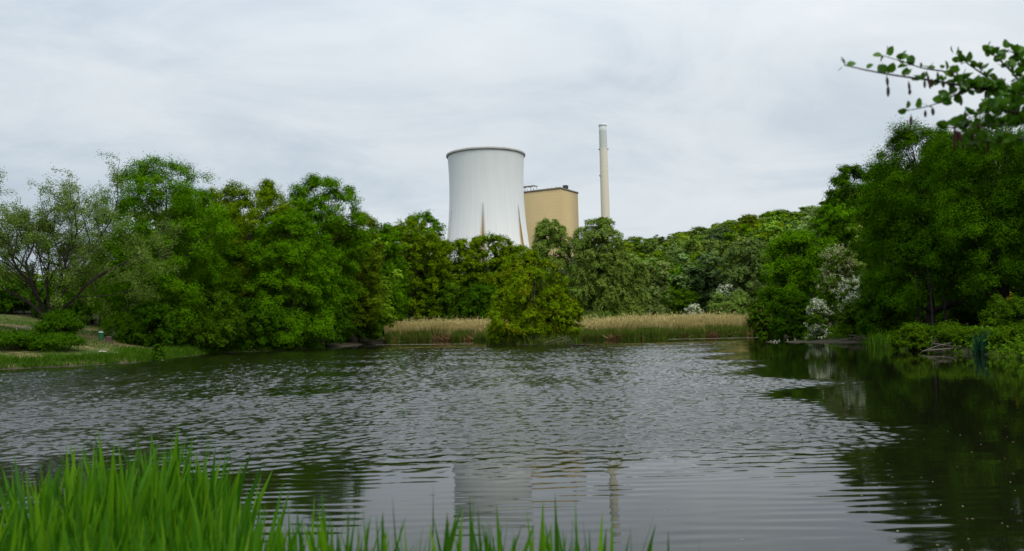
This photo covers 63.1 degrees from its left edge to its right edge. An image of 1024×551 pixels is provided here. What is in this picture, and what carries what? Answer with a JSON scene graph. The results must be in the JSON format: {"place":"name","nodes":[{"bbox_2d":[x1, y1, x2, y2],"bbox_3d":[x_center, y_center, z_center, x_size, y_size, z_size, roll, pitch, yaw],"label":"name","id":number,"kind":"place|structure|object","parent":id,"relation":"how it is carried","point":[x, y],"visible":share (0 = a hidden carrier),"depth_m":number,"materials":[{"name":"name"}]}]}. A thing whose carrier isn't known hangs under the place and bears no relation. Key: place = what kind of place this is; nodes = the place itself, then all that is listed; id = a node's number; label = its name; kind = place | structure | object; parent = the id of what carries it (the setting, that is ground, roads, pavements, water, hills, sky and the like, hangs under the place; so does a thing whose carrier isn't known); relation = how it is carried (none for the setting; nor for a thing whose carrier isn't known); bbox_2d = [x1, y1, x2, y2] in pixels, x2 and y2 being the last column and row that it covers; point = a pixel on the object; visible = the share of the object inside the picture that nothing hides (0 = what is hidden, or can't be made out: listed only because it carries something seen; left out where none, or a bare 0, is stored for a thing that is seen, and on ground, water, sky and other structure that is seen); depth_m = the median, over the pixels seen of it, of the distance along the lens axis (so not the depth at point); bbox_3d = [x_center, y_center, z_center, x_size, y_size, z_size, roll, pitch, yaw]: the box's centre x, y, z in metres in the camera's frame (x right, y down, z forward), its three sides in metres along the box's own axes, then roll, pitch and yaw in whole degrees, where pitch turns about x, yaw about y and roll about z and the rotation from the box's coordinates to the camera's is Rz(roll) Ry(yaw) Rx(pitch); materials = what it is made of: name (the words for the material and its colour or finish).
{"place":"outdoors","nodes":[
{"label":"outdoors","id":0,"kind":"place"},
{"bbox_2d":[0,343,223,368],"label":"bank grass","id":1,"kind":"structure","parent":0,"point":[136,354],"depth_m":68.45,"materials":[{"name":"plant"}]},
{"bbox_2d":[0,335,1023,550],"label":"pond water","id":2,"kind":"structure","parent":0,"point":[635,435],"depth_m":16.93,"materials":[{"name":"liquid"}]},
{"bbox_2d":[0,224,1023,369],"bbox_3d":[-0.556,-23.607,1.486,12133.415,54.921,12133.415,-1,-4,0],"label":"ground","id":3,"kind":"structure","parent":0,"point":[27,314],"depth_m":87.28,"materials":[{"name":"green plant"}]},
{"bbox_2d":[0,327,42,348],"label":"osier bush","id":4,"kind":"object","parent":3,"relation":"on","point":[10,338],"visible":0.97,"depth_m":67.44,"materials":[{"name":"green plant"}]},
{"bbox_2d":[0,273,46,312],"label":"hedge shrub","id":5,"kind":"object","parent":3,"relation":"on","point":[9,302],"visible":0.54,"depth_m":113.69,"materials":[{"name":"green plant"}]},
{"bbox_2d":[16,329,88,351],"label":"osier bush","id":6,"kind":"object","parent":3,"relation":"on","point":[51,341],"visible":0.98,"depth_m":68.79,"materials":[{"name":"green plant"}]},
{"bbox_2d":[25,275,80,317],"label":"hedge shrub","id":7,"kind":"object","parent":3,"relation":"on","point":[41,293],"visible":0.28,"depth_m":110.31,"materials":[{"name":"green plant"}]},
{"bbox_2d":[30,307,86,338],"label":"elder bush","id":8,"kind":"object","parent":3,"relation":"on","point":[62,319],"visible":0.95,"depth_m":79.17,"materials":[{"name":"green plant"}]},
{"bbox_2d":[0,317,173,358],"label":"lawn grass","id":9,"kind":"structure","parent":3,"relation":"on","point":[90,342],"depth_m":85.59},
{"bbox_2d":[0,149,181,327],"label":"willow tree","id":10,"kind":"object","parent":3,"relation":"on","point":[21,223],"visible":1,"depth_m":82.47,"materials":[{"name":"green plant"}]},
{"bbox_2d":[64,268,124,325],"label":"hedge shrub","id":11,"kind":"object","parent":3,"relation":"on","point":[81,312],"visible":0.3,"depth_m":108.25,"materials":[{"name":"green plant"}]},
{"bbox_2d":[112,299,187,346],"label":"shore shrub","id":12,"kind":"object","parent":3,"relation":"on","point":[138,323],"visible":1,"depth_m":89.35,"materials":[{"name":"green plant"}]},
{"bbox_2d":[75,151,238,336],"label":"oak tree","id":13,"kind":"object","parent":3,"relation":"on","point":[174,284],"visible":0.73,"depth_m":95.10,"materials":[{"name":"green plant"}]},
{"bbox_2d":[0,423,332,550],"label":"reed stand","id":14,"kind":"object","parent":3,"relation":"on","point":[165,509],"visible":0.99,"depth_m":5.03,"materials":[{"name":"plant"}]},
{"bbox_2d":[142,183,244,309],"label":"maple tree","id":15,"kind":"object","parent":3,"relation":"on","point":[225,262],"visible":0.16,"depth_m":107.98,"materials":[{"name":"green plant"}]},
{"bbox_2d":[162,284,248,352],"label":"shore shrub","id":16,"kind":"object","parent":3,"relation":"on","point":[222,324],"visible":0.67,"depth_m":97.27,"materials":[{"name":"green plant"}]},
{"bbox_2d":[193,199,256,339],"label":"maple tree","id":17,"kind":"object","parent":3,"relation":"on","point":[243,237],"visible":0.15,"depth_m":112.91,"materials":[{"name":"green plant"}]},
{"bbox_2d":[197,178,305,316],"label":"maple tree","id":18,"kind":"object","parent":3,"relation":"on","point":[267,195],"visible":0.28,"depth_m":118.39,"materials":[{"name":"green plant"}]},
{"bbox_2d":[227,296,287,347],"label":"shore shrub","id":19,"kind":"object","parent":3,"relation":"on","point":[252,325],"visible":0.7,"depth_m":103.36,"materials":[{"name":"green plant"}]},
{"bbox_2d":[208,339,324,353],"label":"undergrowth","id":20,"kind":"object","parent":3,"relation":"on","point":[249,347],"visible":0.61,"depth_m":104.81,"materials":[{"name":"green plant"}]},
{"bbox_2d":[221,512,314,550],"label":"reed plant","id":21,"kind":"object","parent":3,"relation":"on","point":[226,548],"visible":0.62,"depth_m":4.08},
{"bbox_2d":[236,207,341,350],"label":"beech tree","id":22,"kind":"object","parent":3,"relation":"on","point":[317,271],"visible":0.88,"depth_m":107.78,"materials":[{"name":"green plant"}]},
{"bbox_2d":[236,495,348,550],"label":"reed plant","id":23,"kind":"object","parent":3,"relation":"on","point":[312,533],"visible":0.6,"depth_m":4.35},
{"bbox_2d":[295,287,357,345],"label":"shore shrub","id":24,"kind":"object","parent":3,"relation":"on","point":[342,322],"visible":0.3,"depth_m":119.43,"materials":[{"name":"green plant"}]},
{"bbox_2d":[284,170,375,342],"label":"oak tree","id":25,"kind":"object","parent":3,"relation":"on","point":[330,221],"visible":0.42,"depth_m":130.69,"materials":[{"name":"green plant"}]},
{"bbox_2d":[276,491,388,550],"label":"reed plant","id":26,"kind":"object","parent":3,"relation":"on","point":[324,527],"visible":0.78,"depth_m":4.31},
{"bbox_2d":[302,509,402,550],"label":"reed plant","id":27,"kind":"object","parent":3,"relation":"on","point":[324,544],"visible":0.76,"depth_m":4.06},
{"bbox_2d":[303,229,410,330],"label":"background tree","id":28,"kind":"object","parent":3,"relation":"on","point":[397,275],"visible":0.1,"depth_m":156.67,"materials":[{"name":"green plant"}]},
{"bbox_2d":[328,210,388,341],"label":"hornbeam tree","id":29,"kind":"object","parent":3,"relation":"on","point":[368,276],"visible":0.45,"depth_m":140.37,"materials":[{"name":"green plant"}]},
{"bbox_2d":[333,284,390,342],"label":"alder bush","id":30,"kind":"object","parent":3,"relation":"on","point":[371,333],"visible":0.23,"depth_m":144.13,"materials":[{"name":"green plant"}]},
{"bbox_2d":[362,221,413,335],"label":"ash tree","id":31,"kind":"object","parent":3,"relation":"on","point":[393,236],"visible":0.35,"depth_m":174.12,"materials":[{"name":"green plant"}]},
{"bbox_2d":[378,217,453,321],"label":"ash tree","id":32,"kind":"object","parent":3,"relation":"on","point":[407,239],"visible":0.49,"depth_m":189.18,"materials":[{"name":"green plant"}]},
{"bbox_2d":[399,209,451,297],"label":"oak tree","id":33,"kind":"object","parent":3,"relation":"on","point":[425,216],"visible":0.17,"depth_m":218.50,"materials":[{"name":"green plant"}]},
{"bbox_2d":[384,332,486,342],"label":"reed litter","id":34,"kind":"object","parent":3,"relation":"on","point":[443,337],"visible":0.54,"depth_m":164.87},
{"bbox_2d":[384,328,496,342],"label":"reed shoots","id":35,"kind":"object","parent":3,"relation":"on","point":[457,335],"visible":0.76,"depth_m":164.52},
{"bbox_2d":[410,280,478,325],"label":"thicket shrub","id":36,"kind":"object","parent":3,"relation":"on","point":[452,291],"visible":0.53,"depth_m":189.17,"materials":[{"name":"green plant"}]},
{"bbox_2d":[382,315,510,340],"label":"reeds","id":37,"kind":"object","parent":3,"relation":"on","point":[447,324],"visible":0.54,"depth_m":167.17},
{"bbox_2d":[418,238,493,316],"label":"ash tree","id":38,"kind":"object","parent":3,"relation":"on","point":[449,247],"visible":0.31,"depth_m":196.58,"materials":[{"name":"green plant"}]},
{"bbox_2d":[407,497,534,550],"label":"reed plant","id":39,"kind":"object","parent":3,"relation":"on","point":[471,535],"visible":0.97,"depth_m":4.08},
{"bbox_2d":[443,507,507,550],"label":"reed plant","id":40,"kind":"object","parent":3,"relation":"on","point":[485,540],"visible":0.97,"depth_m":3.97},
{"bbox_2d":[434,499,521,550],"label":"reed plant","id":41,"kind":"object","parent":3,"relation":"on","point":[439,546],"visible":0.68,"depth_m":4.38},
{"bbox_2d":[452,230,515,317],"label":"ash tree","id":42,"kind":"object","parent":3,"relation":"on","point":[492,240],"visible":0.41,"depth_m":201.09,"materials":[{"name":"green plant"}]},
{"bbox_2d":[452,282,517,321],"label":"thicket shrub","id":43,"kind":"object","parent":3,"relation":"on","point":[472,296],"visible":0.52,"depth_m":189.37,"materials":[{"name":"green plant"}]},
{"bbox_2d":[446,146,528,271],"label":"cooling tower","id":44,"kind":"structure","parent":3,"relation":"on","point":[486,189],"depth_m":580.90,"materials":[{"name":"concrete"}]},
{"bbox_2d":[484,290,527,343],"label":"willow bush","id":45,"kind":"object","parent":3,"relation":"on","point":[504,314],"visible":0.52,"depth_m":109.01,"materials":[{"name":"green plant"}]},
{"bbox_2d":[484,243,531,306],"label":"ash tree","id":46,"kind":"object","parent":3,"relation":"on","point":[518,248],"visible":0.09,"depth_m":204.78,"materials":[{"name":"green plant"}]},
{"bbox_2d":[469,506,549,550],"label":"reed plant","id":47,"kind":"object","parent":3,"relation":"on","point":[498,536],"visible":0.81,"depth_m":4.03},
{"bbox_2d":[486,248,573,340],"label":"willow tree","id":48,"kind":"object","parent":3,"relation":"on","point":[529,260],"visible":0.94,"depth_m":109.62,"materials":[{"name":"green plant"}]},
{"bbox_2d":[484,332,582,344],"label":"islet rushes","id":49,"kind":"object","parent":3,"relation":"on","point":[551,337],"visible":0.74,"depth_m":108.55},
{"bbox_2d":[524,217,576,311],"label":"birch tree","id":50,"kind":"object","parent":3,"relation":"on","point":[545,245],"visible":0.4,"depth_m":150.59,"materials":[{"name":"green plant"}]},
{"bbox_2d":[530,287,571,339],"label":"willow bush","id":51,"kind":"object","parent":3,"relation":"on","point":[551,303],"visible":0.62,"depth_m":109.99,"materials":[{"name":"green plant"}]},
{"bbox_2d":[524,183,578,258],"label":"boiler house","id":52,"kind":"structure","parent":3,"relation":"on","point":[560,204],"depth_m":716.36,"materials":[{"name":"metal"}]},
{"bbox_2d":[551,297,584,337],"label":"willow bush","id":53,"kind":"object","parent":3,"relation":"on","point":[572,315],"visible":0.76,"depth_m":110.33,"materials":[{"name":"green plant"}]},
{"bbox_2d":[524,498,655,550],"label":"reed plant","id":54,"kind":"object","parent":3,"relation":"on","point":[556,542],"visible":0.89,"depth_m":4.18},
{"bbox_2d":[568,216,635,318],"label":"birch tree","id":55,"kind":"object","parent":3,"relation":"on","point":[602,291],"visible":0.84,"depth_m":145.03,"materials":[{"name":"green plant"}]},
{"bbox_2d":[599,123,610,248],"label":"chimney","id":56,"kind":"object","parent":3,"relation":"on","point":[604,190],"visible":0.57,"depth_m":995.70,"materials":[{"name":"paint"}]},
{"bbox_2d":[575,501,654,550],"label":"reed plant","id":57,"kind":"object","parent":3,"relation":"on","point":[600,546],"visible":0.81,"depth_m":4.38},
{"bbox_2d":[610,252,654,317],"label":"birch tree","id":58,"kind":"object","parent":3,"relation":"on","point":[638,302],"visible":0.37,"depth_m":148.30,"materials":[{"name":"green plant"}]},
{"bbox_2d":[631,238,656,259],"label":"hill tree","id":59,"kind":"object","parent":3,"relation":"on","point":[643,247],"visible":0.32,"depth_m":306.92,"materials":[{"name":"green plant"}]},
{"bbox_2d":[633,284,676,316],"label":"thicket shrub","id":60,"kind":"object","parent":3,"relation":"on","point":[658,307],"visible":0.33,"depth_m":157.22,"materials":[{"name":"green plant"}]},
{"bbox_2d":[631,258,679,311],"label":"hill tree","id":61,"kind":"object","parent":3,"relation":"on","point":[658,281],"visible":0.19,"depth_m":164.37,"materials":[{"name":"green plant"}]},
{"bbox_2d":[643,256,693,307],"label":"maple tree","id":62,"kind":"object","parent":3,"relation":"on","point":[677,270],"visible":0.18,"depth_m":173.58,"materials":[{"name":"green plant"}]},
{"bbox_2d":[572,307,769,337],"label":"reeds","id":63,"kind":"object","parent":3,"relation":"on","point":[671,321],"visible":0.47,"depth_m":132.15,"materials":[{"name":"plant"}]},
{"bbox_2d":[576,321,772,339],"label":"reed shoots","id":64,"kind":"object","parent":3,"relation":"on","point":[693,330],"visible":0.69,"depth_m":129.16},
{"bbox_2d":[579,327,772,339],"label":"reed litter","id":65,"kind":"object","parent":3,"relation":"on","point":[712,334],"visible":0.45,"depth_m":128.88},
{"bbox_2d":[651,287,701,314],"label":"thicket shrub","id":66,"kind":"object","parent":3,"relation":"on","point":[688,296],"visible":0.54,"depth_m":160.08,"materials":[{"name":"green plant"}]},
{"bbox_2d":[662,239,701,264],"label":"hill tree","id":67,"kind":"object","parent":3,"relation":"on","point":[672,250],"visible":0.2,"depth_m":228.10,"materials":[{"name":"green plant"}]},
{"bbox_2d":[660,253,711,313],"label":"hill tree","id":68,"kind":"object","parent":3,"relation":"on","point":[684,257],"visible":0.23,"depth_m":172.53,"materials":[{"name":"green plant"}]},
{"bbox_2d":[677,239,733,269],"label":"hill tree","id":69,"kind":"object","parent":3,"relation":"on","point":[718,244],"visible":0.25,"depth_m":213.50,"materials":[{"name":"green plant"}]},
{"bbox_2d":[700,225,735,252],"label":"hill tree","id":70,"kind":"object","parent":3,"relation":"on","point":[716,234],"visible":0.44,"depth_m":236.78,"materials":[{"name":"green plant"}]},
{"bbox_2d":[683,248,758,313],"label":"hill tree","id":71,"kind":"object","parent":3,"relation":"on","point":[710,271],"visible":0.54,"depth_m":167.49,"materials":[{"name":"green plant"}]},
{"bbox_2d":[705,290,752,320],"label":"sallow bush","id":72,"kind":"object","parent":3,"relation":"on","point":[738,302],"visible":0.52,"depth_m":147.76,"materials":[{"name":"green plant"}]},
{"bbox_2d":[723,223,755,243],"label":"hill tree","id":73,"kind":"object","parent":3,"relation":"on","point":[744,229],"visible":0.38,"depth_m":232.72,"materials":[{"name":"green plant"}]},
{"bbox_2d":[717,237,778,311],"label":"silver willow","id":74,"kind":"object","parent":3,"relation":"on","point":[749,252],"visible":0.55,"depth_m":156.32,"materials":[{"name":"green plant"}]},
{"bbox_2d":[736,214,764,236],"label":"hill tree","id":75,"kind":"object","parent":3,"relation":"on","point":[747,217],"visible":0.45,"depth_m":242.80,"materials":[{"name":"green plant"}]},
{"bbox_2d":[745,297,773,334],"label":"shore shrub","id":76,"kind":"object","parent":3,"relation":"on","point":[756,317],"visible":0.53,"depth_m":139.59,"materials":[{"name":"green plant"}]},
{"bbox_2d":[752,217,803,246],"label":"hill tree","id":77,"kind":"object","parent":3,"relation":"on","point":[767,228],"visible":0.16,"depth_m":180.84,"materials":[{"name":"green plant"}]},
{"bbox_2d":[750,226,835,331],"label":"maple tree","id":78,"kind":"object","parent":3,"relation":"on","point":[785,277],"visible":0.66,"depth_m":117.30,"materials":[{"name":"green plant"}]},
{"bbox_2d":[767,289,820,337],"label":"shore shrub","id":79,"kind":"object","parent":3,"relation":"on","point":[779,323],"visible":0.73,"depth_m":114.66,"materials":[{"name":"green plant"}]},
{"bbox_2d":[804,297,833,339],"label":"hawthorn bush","id":80,"kind":"object","parent":3,"relation":"on","point":[815,309],"visible":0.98,"depth_m":96.08,"materials":[{"name":"white plant"}]},
{"bbox_2d":[804,202,868,301],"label":"oak tree","id":81,"kind":"object","parent":3,"relation":"on","point":[827,225],"visible":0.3,"depth_m":139.17,"materials":[{"name":"green plant"}]},
{"bbox_2d":[814,241,867,325],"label":"hawthorn tree","id":82,"kind":"object","parent":3,"relation":"on","point":[839,262],"visible":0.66,"depth_m":97.24,"materials":[{"name":"green plant"}]},
{"bbox_2d":[829,275,864,335],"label":"hawthorn bush","id":83,"kind":"object","parent":3,"relation":"on","point":[851,290],"visible":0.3,"depth_m":89.59,"materials":[{"name":"white plant"}]},
{"bbox_2d":[820,163,878,256],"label":"oak tree","id":84,"kind":"object","parent":3,"relation":"on","point":[841,192],"visible":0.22,"depth_m":149.62,"materials":[{"name":"green plant"}]},
{"bbox_2d":[836,297,872,336],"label":"shore shrub","id":85,"kind":"object","parent":3,"relation":"on","point":[848,319],"visible":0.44,"depth_m":85.32,"materials":[{"name":"green plant"}]},
{"bbox_2d":[862,331,889,346],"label":"iris clump","id":86,"kind":"object","parent":3,"relation":"on","point":[877,341],"visible":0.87,"depth_m":67.41,"materials":[{"name":"green plant"}]},
{"bbox_2d":[848,273,916,336],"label":"hazel bush","id":87,"kind":"object","parent":3,"relation":"on","point":[874,317],"visible":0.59,"depth_m":80.72,"materials":[{"name":"green plant"}]},
{"bbox_2d":[845,156,927,306],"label":"oak tree","id":88,"kind":"object","parent":3,"relation":"on","point":[853,246],"visible":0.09,"depth_m":103.72,"materials":[{"name":"green plant"}]},
{"bbox_2d":[868,191,936,322],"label":"oak tree","id":89,"kind":"object","parent":3,"relation":"on","point":[912,317],"visible":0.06,"depth_m":91.47,"materials":[{"name":"green plant"}]},
{"bbox_2d":[891,222,930,322],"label":"understorey tree","id":90,"kind":"object","parent":3,"relation":"on","point":[908,232],"visible":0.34,"depth_m":73.87,"materials":[{"name":"green plant"}]},
{"bbox_2d":[799,323,1023,358],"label":"undergrowth","id":91,"kind":"object","parent":3,"relation":"on","point":[1002,352],"visible":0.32,"depth_m":52.18,"materials":[{"name":"green plant"}]},
{"bbox_2d":[886,318,939,349],"bbox_3d":[27.820,4.259,57.772,3.531,2.568,3.736,-1,-4,0],"label":"bramble mound","id":92,"kind":"object","parent":3,"relation":"on","point":[913,334],"visible":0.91,"depth_m":57.04,"materials":[{"name":"green plant"}]},
{"bbox_2d":[845,115,999,325],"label":"oak tree","id":93,"kind":"object","parent":3,"relation":"on","point":[906,138],"visible":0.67,"depth_m":76.51,"materials":[{"name":"green plant"}]},
{"bbox_2d":[907,231,948,325],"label":"understorey tree","id":94,"kind":"object","parent":3,"relation":"on","point":[918,259],"visible":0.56,"depth_m":71.87,"materials":[{"name":"green plant"}]},
{"bbox_2d":[839,39,1023,152],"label":"alder tree","id":95,"kind":"object","parent":3,"relation":"on","point":[1010,103],"visible":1,"depth_m":4.66,"materials":[{"name":"green plant"}]},
{"bbox_2d":[921,211,958,321],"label":"understorey tree","id":96,"kind":"object","parent":3,"relation":"on","point":[927,219],"visible":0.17,"depth_m":72.85,"materials":[{"name":"green plant"}]},
{"bbox_2d":[908,281,987,325],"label":"hazel bush","id":97,"kind":"object","parent":3,"relation":"on","point":[965,316],"visible":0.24,"depth_m":82.60,"materials":[{"name":"green plant"}]},
{"bbox_2d":[928,324,990,344],"bbox_3d":[29.233,3.914,53.792,4.055,1.614,4.602,1,-4,-29],"label":"bramble mound","id":98,"kind":"object","parent":3,"relation":"on","point":[952,332],"visible":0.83,"depth_m":52.90,"materials":[{"name":"green plant"}]},
{"bbox_2d":[907,113,1023,322],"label":"oak tree","id":99,"kind":"object","parent":3,"relation":"on","point":[984,164],"visible":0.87,"depth_m":68.91,"materials":[{"name":"green plant"}]},
{"bbox_2d":[967,328,993,354],"bbox_3d":[27.693,3.876,49.320,1.376,1.667,1.088,-4,-4,34],"label":"iris clump","id":100,"kind":"object","parent":3,"relation":"on","point":[978,347],"visible":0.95,"depth_m":49.21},
{"bbox_2d":[975,294,1005,329],"bbox_3d":[35.784,2.924,61.977,2.560,3.372,2.453,-1,-4,0],"label":"broom bush","id":101,"kind":"object","parent":3,"relation":"on","point":[992,315],"visible":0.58,"depth_m":61.71,"materials":[{"name":"green plant"}]},
{"bbox_2d":[976,143,1023,293],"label":"oak tree","id":102,"kind":"object","parent":3,"relation":"on","point":[1016,278],"visible":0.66,"depth_m":66.37,"materials":[{"name":"green plant"}]},
{"bbox_2d":[986,321,1023,343],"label":"bramble mound","id":103,"kind":"object","parent":3,"relation":"on","point":[1004,332],"visible":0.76,"depth_m":48.36,"materials":[{"name":"green plant"}]},
{"bbox_2d":[993,287,1023,326],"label":"broom bush","id":104,"kind":"object","parent":3,"relation":"on","point":[1009,314],"visible":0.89,"depth_m":56.84,"materials":[{"name":"green plant"}]},
{"bbox_2d":[0,0,1023,280],"label":"sky","id":105,"kind":"structure","parent":0,"point":[713,111],"materials":[{"name":"white"}]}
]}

